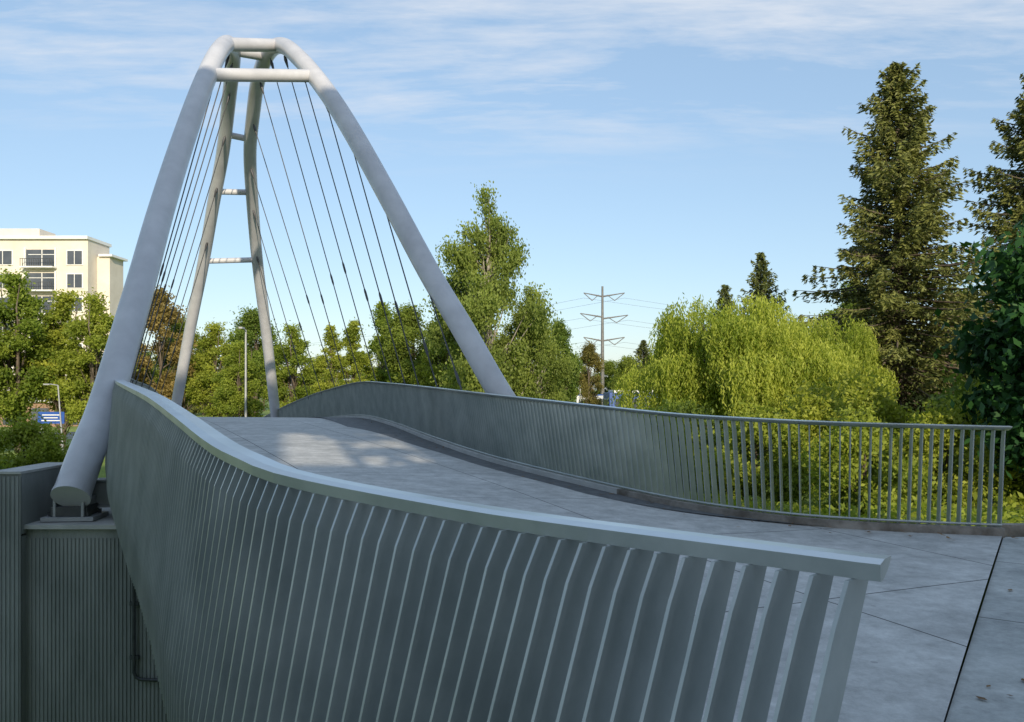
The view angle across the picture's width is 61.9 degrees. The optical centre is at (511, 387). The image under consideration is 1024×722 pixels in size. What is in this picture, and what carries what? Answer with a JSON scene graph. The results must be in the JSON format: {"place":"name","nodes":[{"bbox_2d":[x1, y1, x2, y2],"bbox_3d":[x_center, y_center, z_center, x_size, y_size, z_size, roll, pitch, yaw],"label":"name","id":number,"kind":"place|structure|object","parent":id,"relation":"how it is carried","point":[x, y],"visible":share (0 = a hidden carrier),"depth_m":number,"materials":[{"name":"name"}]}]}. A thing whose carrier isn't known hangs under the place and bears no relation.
{"place":"outdoors","nodes":[
{"label":"outdoors","id":0,"kind":"place"},
{"bbox_2d":[0,390,1023,670],"bbox_3d":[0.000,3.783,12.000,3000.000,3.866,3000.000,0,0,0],"label":"ground","id":1,"kind":"structure","parent":0,"point":[102,470],"depth_m":15.82,"materials":[{"name":"green plant"}]},
{"bbox_2d":[0,454,13,469],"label":"shrub","id":2,"kind":"object","parent":1,"relation":"on","point":[5,465],"visible":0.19,"depth_m":33.46,"materials":[{"name":"green plant"}]},
{"bbox_2d":[0,315,25,423],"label":"maple tree","id":3,"kind":"object","parent":1,"relation":"on","point":[5,352],"visible":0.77,"depth_m":60.31,"materials":[{"name":"green plant"}]},
{"bbox_2d":[0,265,68,452],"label":"maple tree","id":4,"kind":"object","parent":1,"relation":"on","point":[20,304],"visible":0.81,"depth_m":61.20,"materials":[{"name":"green plant"}]},
{"bbox_2d":[0,408,73,468],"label":"shrub","id":5,"kind":"object","parent":1,"relation":"on","point":[44,446],"visible":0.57,"depth_m":41.44,"materials":[{"name":"green plant"}]},
{"bbox_2d":[0,400,78,426],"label":"ground floor shops","id":6,"kind":"structure","parent":1,"relation":"on","point":[43,407],"depth_m":107.80,"materials":[{"name":"brown brick"}]},
{"bbox_2d":[0,247,82,399],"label":"windows and balconies","id":7,"kind":"structure","parent":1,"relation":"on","point":[41,259],"depth_m":111.85,"materials":[{"name":"grey glass"}]},
{"bbox_2d":[38,412,64,444],"bbox_3d":[-28.080,3.275,52.020,1.600,3.650,0.150,0,0,0],"label":"street sign","id":8,"kind":"object","parent":1,"relation":"on","point":[52,417],"visible":0.52,"depth_m":51.97,"materials":[{"name":"blue metal"}]},
{"bbox_2d":[43,384,63,451],"bbox_3d":[-26.783,2.424,50.000,1.285,5.360,0.160,0,0,0],"label":"street lamp","id":9,"kind":"object","parent":1,"relation":"on","point":[59,408],"visible":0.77,"depth_m":49.97,"materials":[{"name":"grey metal"}]},
{"bbox_2d":[11,284,102,446],"bbox_3d":[-33.292,-1.268,64.127,8.254,13.013,7.169,0,0,-44],"label":"maple tree","id":10,"kind":"object","parent":1,"relation":"on","point":[64,304],"visible":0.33,"depth_m":62.94,"materials":[{"name":"green plant"}]},
{"bbox_2d":[0,229,127,389],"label":"walls","id":11,"kind":"structure","parent":1,"relation":"on","point":[101,268],"depth_m":112.00,"materials":[{"name":"beige paint"}]},
{"bbox_2d":[0,462,168,721],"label":"concrete abutment","id":12,"kind":"object","parent":1,"relation":"on","point":[75,645],"visible":0.49,"depth_m":11.90,"materials":[{"name":"concrete"}]},
{"bbox_2d":[46,287,144,425],"bbox_3d":[-30.570,-0.976,62.035,7.030,12.747,6.106,0,0,-25],"label":"maple tree","id":13,"kind":"object","parent":1,"relation":"on","point":[96,332],"visible":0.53,"depth_m":61.09,"materials":[{"name":"green plant"}]},
{"bbox_2d":[134,337,157,386],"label":"maple tree","id":14,"kind":"object","parent":1,"relation":"on","point":[148,370],"visible":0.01,"depth_m":69.80,"materials":[{"name":"green plant"}]},
{"bbox_2d":[132,284,198,399],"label":"plum tree","id":15,"kind":"object","parent":1,"relation":"on","point":[167,390],"visible":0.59,"depth_m":65.41,"materials":[{"name":"brown plant"}]},
{"bbox_2d":[149,315,218,409],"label":"maple tree","id":16,"kind":"object","parent":1,"relation":"on","point":[198,337],"visible":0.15,"depth_m":71.54,"materials":[{"name":"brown plant"}]},
{"bbox_2d":[184,321,252,416],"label":"maple tree","id":17,"kind":"object","parent":1,"relation":"on","point":[202,375],"visible":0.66,"depth_m":67.20,"materials":[{"name":"green plant"}]},
{"bbox_2d":[210,340,268,416],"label":"maple tree","id":18,"kind":"object","parent":1,"relation":"on","point":[228,391],"visible":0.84,"depth_m":61.35,"materials":[{"name":"green plant"}]},
{"bbox_2d":[239,327,246,416],"bbox_3d":[-18.645,0.505,59.298,0.280,9.390,1.609,0,0,-3],"label":"street lamp","id":19,"kind":"object","parent":1,"relation":"on","point":[245,411],"visible":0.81,"depth_m":59.93,"materials":[{"name":"grey metal"}]},
{"bbox_2d":[218,304,290,412],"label":"maple tree","id":20,"kind":"object","parent":1,"relation":"on","point":[249,321],"visible":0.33,"depth_m":73.54,"materials":[{"name":"green plant"}]},
{"bbox_2d":[259,320,325,409],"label":"maple tree","id":21,"kind":"object","parent":1,"relation":"on","point":[284,383],"visible":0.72,"depth_m":65.46,"materials":[{"name":"green plant"}]},
{"bbox_2d":[309,322,348,392],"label":"poplar tree","id":22,"kind":"object","parent":1,"relation":"on","point":[320,365],"visible":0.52,"depth_m":57.78,"materials":[{"name":"green plant"}]},
{"bbox_2d":[336,317,377,386],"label":"poplar tree","id":23,"kind":"object","parent":1,"relation":"on","point":[362,360],"visible":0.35,"depth_m":59.68,"materials":[{"name":"green plant"}]},
{"bbox_2d":[347,301,397,382],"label":"poplar tree","id":24,"kind":"object","parent":1,"relation":"on","point":[381,376],"visible":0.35,"depth_m":65.29,"materials":[{"name":"green plant"}]},
{"bbox_2d":[370,302,429,384],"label":"maple tree","id":25,"kind":"object","parent":1,"relation":"on","point":[410,324],"visible":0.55,"depth_m":61.01,"materials":[{"name":"green plant"}]},
{"bbox_2d":[405,320,460,387],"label":"maple tree","id":26,"kind":"object","parent":1,"relation":"on","point":[423,374],"visible":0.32,"depth_m":55.30,"materials":[{"name":"green plant"}]},
{"bbox_2d":[415,318,460,363],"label":"maple tree","id":27,"kind":"object","parent":1,"relation":"on","point":[421,348],"visible":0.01,"depth_m":58.94,"materials":[{"name":"green plant"}]},
{"bbox_2d":[419,180,563,398],"bbox_3d":[-1.217,-3.359,46.273,7.598,15.854,7.838,0,0,-32],"label":"birch tree","id":28,"kind":"object","parent":1,"relation":"on","point":[484,297],"visible":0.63,"depth_m":45.32,"materials":[{"name":"green plant"}]},
{"bbox_2d":[40,35,1004,721],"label":"pedestrian bridge","id":29,"kind":"structure","parent":1,"relation":"on","point":[922,601],"depth_m":12.85,"materials":[{"name":"metal"}]},
{"bbox_2d":[105,378,890,721],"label":"bridge railing","id":30,"kind":"object","parent":29,"relation":"on","point":[269,590],"visible":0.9,"depth_m":2.97,"materials":[{"name":"metal"}]},
{"bbox_2d":[264,381,1011,526],"bbox_3d":[-7.862,2.044,34.007,3.110,4.512,56.127,0,0,-25],"label":"bridge railing","id":31,"kind":"object","parent":29,"relation":"on","point":[602,444],"visible":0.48,"depth_m":11.52,"materials":[{"name":"metal"}]},
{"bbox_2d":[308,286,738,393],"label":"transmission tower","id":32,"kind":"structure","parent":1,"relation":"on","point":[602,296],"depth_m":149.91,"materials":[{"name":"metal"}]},
{"bbox_2d":[493,282,580,403],"bbox_3d":[0.888,-0.834,48.097,5.402,10.406,5.236,0,0,-16],"label":"birch tree","id":33,"kind":"object","parent":1,"relation":"on","point":[562,368],"visible":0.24,"depth_m":47.29,"materials":[{"name":"green plant"}]},
{"bbox_2d":[143,335,931,415],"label":"distant trees","id":34,"kind":"object","parent":1,"relation":"on","point":[642,353],"visible":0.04,"depth_m":151.94,"materials":[{"name":"green plant"}]},
{"bbox_2d":[536,315,589,402],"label":"maple tree","id":35,"kind":"object","parent":1,"relation":"on","point":[564,335],"visible":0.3,"depth_m":55.64,"materials":[{"name":"green plant"}]},
{"bbox_2d":[576,338,605,404],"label":"plum tree","id":36,"kind":"object","parent":1,"relation":"on","point":[591,354],"visible":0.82,"depth_m":69.70,"materials":[{"name":"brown plant"}]},
{"bbox_2d":[605,355,643,391],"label":"maple tree","id":37,"kind":"object","parent":1,"relation":"on","point":[627,361],"visible":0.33,"depth_m":74.09,"materials":[{"name":"green plant"}]},
{"bbox_2d":[603,390,657,410],"bbox_3d":[8.100,1.670,54.000,4.350,3.060,2.620,0,0,-3],"label":"bus","id":38,"kind":"object","parent":1,"relation":"on","point":[609,395],"visible":0.14,"depth_m":52.73,"materials":[{"name":"blue paint"}]},
{"bbox_2d":[619,402,650,420],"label":"shrub","id":39,"kind":"object","parent":1,"relation":"on","point":[634,408],"depth_m":24.16,"materials":[{"name":"green plant"}]},
{"bbox_2d":[646,316,690,364],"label":"maple tree","id":40,"kind":"object","parent":1,"relation":"on","point":[656,340],"visible":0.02,"depth_m":72.02,"materials":[{"name":"green plant"}]},
{"bbox_2d":[632,399,706,494],"bbox_3d":[3.270,1.584,18.906,2.832,2.701,2.522,0,0,-38],"label":"shrub","id":41,"kind":"object","parent":1,"relation":"on","point":[664,406],"visible":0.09,"depth_m":18.53,"materials":[{"name":"green plant"}]},
{"bbox_2d":[656,393,732,475],"bbox_3d":[5.207,1.903,27.024,3.710,3.510,3.478,0,0,-22],"label":"shrub","id":42,"kind":"object","parent":1,"relation":"on","point":[678,407],"visible":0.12,"depth_m":26.39,"materials":[{"name":"green plant"}]},
{"bbox_2d":[684,284,735,435],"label":"spruce tree","id":43,"kind":"object","parent":1,"relation":"on","point":[725,295],"visible":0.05,"depth_m":69.86,"materials":[{"name":"green plant"}]},
{"bbox_2d":[607,290,866,460],"bbox_3d":[9.415,0.086,33.995,8.386,7.873,9.659,0,0,-38],"label":"weeping willow","id":44,"kind":"object","parent":1,"relation":"on","point":[725,358],"visible":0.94,"depth_m":32.14,"materials":[{"name":"green plant"}]},
{"bbox_2d":[705,252,789,436],"bbox_3d":[18.701,-2.292,61.893,9.115,15.241,7.622,0,0,0],"label":"spruce tree","id":45,"kind":"object","parent":1,"relation":"on","point":[762,283],"visible":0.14,"depth_m":61.78,"materials":[{"name":"green plant"}]},
{"bbox_2d":[694,396,823,502],"bbox_3d":[4.982,1.514,17.616,2.832,2.701,2.522,0,0,-11],"label":"shrub","id":46,"kind":"object","parent":1,"relation":"on","point":[761,412],"visible":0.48,"depth_m":17.14,"materials":[{"name":"green plant"}]},
{"bbox_2d":[727,313,900,445],"bbox_3d":[12.565,0.430,36.244,7.376,7.202,8.496,0,0,28],"label":"weeping willow","id":47,"kind":"object","parent":1,"relation":"on","point":[865,346],"visible":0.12,"depth_m":33.82,"materials":[{"name":"green plant"}]},
{"bbox_2d":[766,378,889,489],"bbox_3d":[7.128,1.367,19.872,3.540,3.377,3.153,0,0,28],"label":"shrub","id":48,"kind":"object","parent":1,"relation":"on","point":[807,405],"visible":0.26,"depth_m":19.44,"materials":[{"name":"green plant"}]},
{"bbox_2d":[670,466,1023,525],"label":"ground cover","id":49,"kind":"object","parent":1,"relation":"on","point":[1014,499],"visible":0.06,"depth_m":14.16,"materials":[{"name":"green plant"}]},
{"bbox_2d":[809,279,887,345],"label":"maple tree","id":50,"kind":"object","parent":1,"relation":"on","point":[845,307],"visible":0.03,"depth_m":59.95,"materials":[{"name":"green plant"}]},
{"bbox_2d":[729,61,1001,465],"bbox_3d":[16.777,-4.883,38.412,15.245,19.312,10.744,0,0,11],"label":"fir tree","id":51,"kind":"object","parent":1,"relation":"on","point":[891,314],"visible":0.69,"depth_m":37.07,"materials":[{"name":"green plant"}]},
{"bbox_2d":[814,365,919,482],"bbox_3d":[9.738,1.358,24.109,3.784,4.052,4.248,0,0,-40],"label":"shrub","id":52,"kind":"object","parent":1,"relation":"on","point":[868,392],"visible":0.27,"depth_m":23.58,"materials":[{"name":"green plant"}]},
{"bbox_2d":[792,401,947,516],"bbox_3d":[6.127,1.446,14.918,2.655,2.532,2.365,0,0,40],"label":"shrub","id":53,"kind":"object","parent":1,"relation":"on","point":[834,466],"visible":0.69,"depth_m":14.55,"materials":[{"name":"green plant"}]},
{"bbox_2d":[877,392,1023,507],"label":"shrub","id":54,"kind":"object","parent":1,"relation":"on","point":[934,415],"visible":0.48,"depth_m":16.02,"materials":[{"name":"green plant"}]},
{"bbox_2d":[912,361,988,419],"bbox_3d":[14.764,0.987,25.787,5.691,5.744,6.071,0,0,19],"label":"shrub","id":55,"kind":"object","parent":1,"relation":"on","point":[950,378],"depth_m":25.89,"materials":[{"name":"green plant"}]},
{"bbox_2d":[935,377,971,398],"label":"shrub","id":56,"kind":"object","parent":1,"relation":"on","point":[963,378],"depth_m":31.76,"materials":[{"name":"green plant"}]},
{"bbox_2d":[924,285,993,406],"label":"maple tree","id":57,"kind":"object","parent":1,"relation":"on","point":[964,286],"visible":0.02,"depth_m":47.46,"materials":[{"name":"green plant"}]},
{"bbox_2d":[931,383,1023,499],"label":"shrub","id":58,"kind":"object","parent":1,"relation":"on","point":[1016,482],"visible":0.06,"depth_m":18.06,"materials":[{"name":"green plant"}]},
{"bbox_2d":[933,200,1023,479],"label":"laurel tree","id":59,"kind":"object","parent":1,"relation":"on","point":[996,401],"visible":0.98,"depth_m":15.20,"materials":[{"name":"green plant"}]},
{"bbox_2d":[937,73,1023,380],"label":"fir tree","id":60,"kind":"object","parent":1,"relation":"on","point":[1008,192],"visible":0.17,"depth_m":40.37,"materials":[{"name":"green plant"}]},
{"bbox_2d":[950,375,1015,482],"bbox_3d":[12.667,1.226,22.055,3.784,4.052,4.248,0,0,-20],"label":"shrub","id":61,"kind":"object","parent":1,"relation":"on","point":[977,384],"depth_m":22.07,"materials":[{"name":"green plant"}]},
{"bbox_2d":[973,301,1020,382],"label":"laurel tree","id":62,"kind":"object","parent":1,"relation":"on","point":[994,323],"depth_m":22.80,"materials":[{"name":"green plant"}]},
{"bbox_2d":[991,523,1023,536],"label":"plaza kerb","id":63,"kind":"structure","parent":1,"relation":"on","point":[1014,529],"depth_m":9.53,"materials":[{"name":"grey concrete"}]},
{"bbox_2d":[0,0,1023,390],"label":"sky","id":64,"kind":"structure","parent":0,"point":[645,150],"materials":[{"name":"blue"}]},
{"bbox_2d":[945,537,1023,721],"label":"plaza pavement","id":65,"kind":"structure","parent":0,"point":[994,658],"depth_m":5.23,"materials":[{"name":"concrete"}]},
{"bbox_2d":[350,418,1023,699],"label":"fallen leaves","id":66,"kind":"object","parent":65,"relation":"on","point":[983,698],"visible":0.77,"depth_m":9.16,"materials":[{"name":"brown plant"}]},
{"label":"road","id":67,"kind":"structure","parent":0,"visible":0},
{"bbox_2d":[577,394,602,404],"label":"bus","id":68,"kind":"object","parent":67,"relation":"on","point":[600,396],"visible":0.08,"depth_m":105.54,"materials":[{"name":"white paint"}]}
]}

